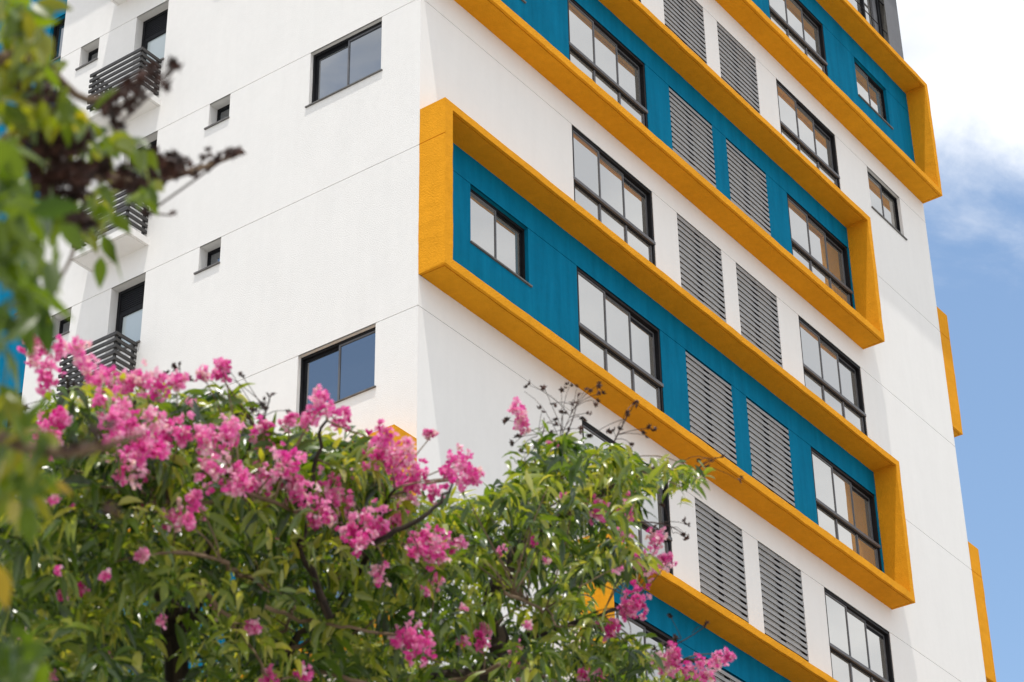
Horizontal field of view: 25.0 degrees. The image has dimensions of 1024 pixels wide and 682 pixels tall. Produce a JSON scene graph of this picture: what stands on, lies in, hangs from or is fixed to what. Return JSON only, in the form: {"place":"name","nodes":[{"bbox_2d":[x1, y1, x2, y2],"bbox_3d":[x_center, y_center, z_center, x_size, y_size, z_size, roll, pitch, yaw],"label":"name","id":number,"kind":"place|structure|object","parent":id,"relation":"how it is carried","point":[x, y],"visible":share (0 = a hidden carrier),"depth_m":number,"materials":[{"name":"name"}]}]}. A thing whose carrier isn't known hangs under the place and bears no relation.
{"place":"outdoors","nodes":[
{"label":"outdoors","id":0,"kind":"place"},
{"bbox_2d":[0,0,995,681],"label":"apartment building","id":1,"kind":"structure","parent":0,"point":[696,228],"depth_m":39.22,"materials":[{"name":"white paint"}]},
{"bbox_2d":[52,18,64,61],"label":"window","id":2,"kind":"structure","parent":1,"relation":"in","point":[58,32],"depth_m":45.66,"materials":[{"name":"glass"}]},
{"bbox_2d":[55,318,69,337],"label":"ventilation window","id":3,"kind":"structure","parent":1,"relation":"in","point":[64,324],"depth_m":38.94,"materials":[{"name":"black glass"}]},
{"bbox_2d":[75,48,98,70],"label":"ventilation window","id":4,"kind":"structure","parent":1,"relation":"in","point":[93,55],"depth_m":42.00,"materials":[{"name":"grey metal"}]},
{"bbox_2d":[115,281,144,351],"bbox_3d":[-6.250,-0.377,37.755,0.832,1.352,0.255,-22,-38,30],"label":"shuttered window","id":5,"kind":"structure","parent":1,"relation":"in","point":[130,300],"depth_m":37.95,"materials":[{"name":"glass"}]},
{"bbox_2d":[116,140,156,211],"bbox_3d":[-6.290,-2.835,39.294,0.832,1.352,0.255,-22,-38,30],"label":"shuttered window","id":6,"kind":"structure","parent":1,"relation":"in","point":[154,143],"depth_m":39.61,"materials":[{"name":"grey metal"}]},
{"bbox_2d":[137,9,167,73],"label":"shuttered window","id":7,"kind":"structure","parent":1,"relation":"in","point":[154,28],"depth_m":41.05,"materials":[{"name":"glass"}]},
{"bbox_2d":[194,247,220,274],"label":"ventilation window","id":8,"kind":"structure","parent":1,"relation":"in","point":[213,259],"depth_m":37.24,"materials":[{"name":"black glass"}]},
{"bbox_2d":[204,104,229,129],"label":"ventilation window","id":9,"kind":"structure","parent":1,"relation":"in","point":[222,113],"depth_m":38.79,"materials":[{"name":"grey metal"}]},
{"bbox_2d":[297,327,375,418],"bbox_3d":[-2.561,0.482,33.992,1.587,1.103,0.190,-22,-38,30],"label":"window","id":10,"kind":"structure","parent":1,"relation":"in","point":[345,368],"depth_m":34.06,"materials":[{"name":"glass"}]},
{"bbox_2d":[305,21,382,107],"bbox_3d":[-2.640,-4.434,37.070,1.587,1.103,0.190,-22,-38,30],"label":"window","id":11,"kind":"structure","parent":1,"relation":"in","point":[356,58],"depth_m":37.15,"materials":[{"name":"clear glass"}]},
{"bbox_2d":[470,188,532,287],"bbox_3d":[-0.228,-1.619,36.155,0.190,1.111,1.583,-22,-38,30],"label":"window","id":12,"kind":"structure","parent":1,"relation":"in","point":[495,234],"depth_m":36.25,"materials":[{"name":"glass"}]},
{"bbox_2d":[567,0,647,127],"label":"window","id":13,"kind":"structure","parent":1,"relation":"in","point":[596,52],"depth_m":41.47,"materials":[{"name":"clear glass"}]},
{"bbox_2d":[572,126,655,265],"bbox_3d":[1.716,-2.344,39.769,0.147,1.900,2.483,-22,-38,30],"label":"window","id":14,"kind":"structure","parent":1,"relation":"in","point":[602,187],"depth_m":39.90,"materials":[{"name":"clear glass"}]},
{"bbox_2d":[577,267,663,412],"bbox_3d":[1.756,0.113,38.229,0.147,1.900,2.483,-22,-38,30],"label":"window","id":15,"kind":"structure","parent":1,"relation":"in","point":[619,340],"depth_m":38.34,"materials":[{"name":"glass"}]},
{"bbox_2d":[582,420,672,573],"bbox_3d":[1.796,2.571,36.690,0.147,1.900,2.483,-22,-38,30],"label":"window","id":16,"kind":"structure","parent":1,"relation":"in","point":[659,512],"depth_m":37.17,"materials":[{"name":"glass"}]},
{"bbox_2d":[614,603,676,681],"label":"window","id":17,"kind":"structure","parent":1,"relation":"in","point":[637,625],"depth_m":35.80,"materials":[{"name":"glass"}]},
{"bbox_2d":[769,0,827,75],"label":"window","id":18,"kind":"structure","parent":1,"relation":"in","point":[790,16],"depth_m":50.00,"materials":[{"name":"clear glass"}]},
{"bbox_2d":[776,80,839,188],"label":"window","id":19,"kind":"structure","parent":1,"relation":"in","point":[798,125],"depth_m":48.25,"materials":[{"name":"clear glass"}]},
{"bbox_2d":[787,194,852,306],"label":"window","id":20,"kind":"structure","parent":1,"relation":"in","point":[813,245],"depth_m":46.69,"materials":[{"name":"glass"}]},
{"bbox_2d":[798,316,866,435],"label":"window","id":21,"kind":"structure","parent":1,"relation":"in","point":[829,373],"depth_m":45.12,"materials":[{"name":"glass"}]},
{"bbox_2d":[811,447,881,570],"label":"window","id":22,"kind":"structure","parent":1,"relation":"in","point":[846,510],"depth_m":43.56,"materials":[{"name":"glass"}]},
{"bbox_2d":[824,588,893,681],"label":"window","id":23,"kind":"structure","parent":1,"relation":"in","point":[860,649],"depth_m":41.95,"materials":[{"name":"glass"}]},
{"bbox_2d":[848,0,883,37],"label":"penthouse window","id":24,"kind":"structure","parent":1,"relation":"in","point":[872,7],"depth_m":54.36,"materials":[{"name":"clear glass"}]},
{"bbox_2d":[854,61,892,129],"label":"window","id":25,"kind":"structure","parent":1,"relation":"in","point":[869,91],"depth_m":52.34,"materials":[{"name":"clear glass"}]},
{"bbox_2d":[867,171,907,240],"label":"window","id":26,"kind":"structure","parent":1,"relation":"in","point":[883,202],"depth_m":50.73,"materials":[{"name":"glass"}]},
{"bbox_2d":[896,0,1023,681],"label":"sky","id":27,"kind":"structure","parent":0,"point":[968,54],"materials":[{"name":"blue"}]},
{"label":"ground","id":28,"kind":"structure","parent":0,"visible":0},
{"bbox_2d":[0,0,245,681],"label":"overhanging tree","id":29,"kind":"object","parent":28,"relation":"on","point":[60,134],"visible":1,"depth_m":2.71,"materials":[{"name":"green plant"}]},
{"bbox_2d":[0,334,743,681],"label":"flowering tree","id":30,"kind":"object","parent":28,"relation":"on","point":[260,512],"visible":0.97,"depth_m":7.05,"materials":[{"name":"green plant"}]}
]}

